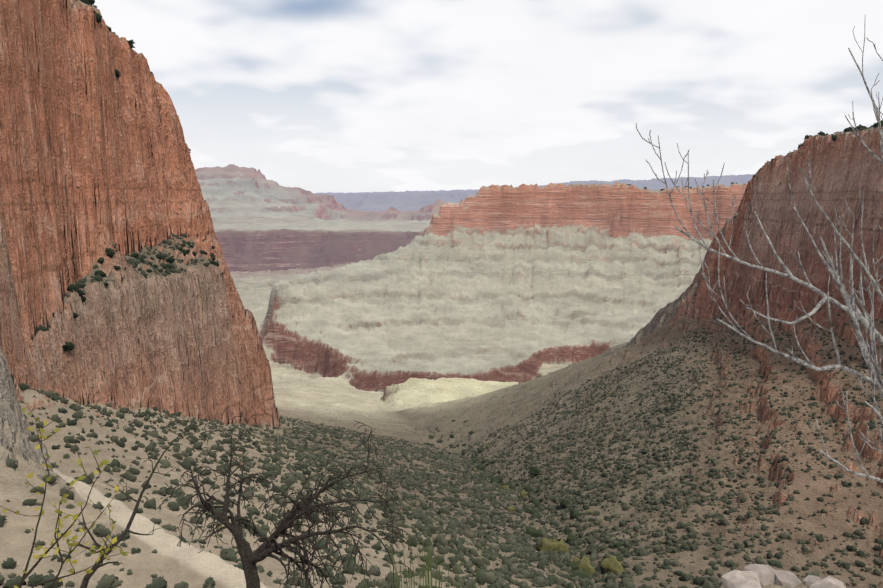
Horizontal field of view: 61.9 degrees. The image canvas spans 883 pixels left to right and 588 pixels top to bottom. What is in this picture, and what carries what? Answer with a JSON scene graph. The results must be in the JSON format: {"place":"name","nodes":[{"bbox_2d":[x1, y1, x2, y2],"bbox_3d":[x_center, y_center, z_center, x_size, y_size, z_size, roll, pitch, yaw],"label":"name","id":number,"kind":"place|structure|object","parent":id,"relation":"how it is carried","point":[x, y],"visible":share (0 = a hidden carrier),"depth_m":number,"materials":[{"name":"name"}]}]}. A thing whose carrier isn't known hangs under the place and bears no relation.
{"place":"outdoors","nodes":[
{"label":"outdoors","id":0,"kind":"place"},
{"bbox_2d":[0,0,882,587],"bbox_3d":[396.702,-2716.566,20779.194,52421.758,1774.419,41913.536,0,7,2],"label":"terrain","id":1,"kind":"structure","parent":0,"point":[484,310],"depth_m":287.39,"materials":[{"name":"brown stone"}]},
{"bbox_2d":[1,406,128,587],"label":"leafy twigs","id":2,"kind":"object","parent":1,"relation":"on","point":[68,533],"visible":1,"depth_m":6.40,"materials":[{"name":"yellow plant"}]},
{"bbox_2d":[71,426,193,587],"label":"dead stem","id":3,"kind":"object","parent":1,"relation":"on","point":[86,578],"visible":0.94,"depth_m":9.31,"materials":[{"name":"brown wood"}]},
{"bbox_2d":[0,514,398,587],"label":"scrub","id":4,"kind":"object","parent":1,"relation":"on","point":[112,581],"visible":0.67,"depth_m":59.96,"materials":[{"name":"green plant"}]},
{"bbox_2d":[157,407,412,587],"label":"dead tree","id":5,"kind":"object","parent":1,"relation":"on","point":[261,552],"visible":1,"depth_m":12.03,"materials":[{"name":"brown wood"}]},
{"bbox_2d":[336,535,513,587],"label":"bear grass clump","id":6,"kind":"object","parent":1,"relation":"on","point":[427,581],"visible":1,"depth_m":3.03,"materials":[{"name":"green plant"}]},
{"bbox_2d":[6,0,882,587],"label":"scrub","id":7,"kind":"object","parent":1,"relation":"on","point":[520,544],"visible":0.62,"depth_m":188.71,"materials":[{"name":"green plant"}]},
{"bbox_2d":[62,0,882,587],"bbox_3d":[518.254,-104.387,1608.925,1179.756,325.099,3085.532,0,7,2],"label":"trees","id":8,"kind":"object","parent":1,"relation":"on","point":[582,568],"visible":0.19,"depth_m":204.21,"materials":[{"name":"green plant"}]},
{"bbox_2d":[636,26,882,482],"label":"pale branches","id":9,"kind":"object","parent":1,"relation":"on","point":[850,307],"visible":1,"depth_m":2.02,"materials":[{"name":"grey plant"}]},
{"bbox_2d":[722,564,845,587],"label":"ledge rocks","id":10,"kind":"object","parent":1,"relation":"on","point":[754,576],"visible":0.98,"depth_m":3.20,"materials":[{"name":"stone"}]},
{"bbox_2d":[94,0,882,192],"label":"sky","id":11,"kind":"structure","parent":0,"point":[315,96],"materials":[{"name":"white"}]}
]}

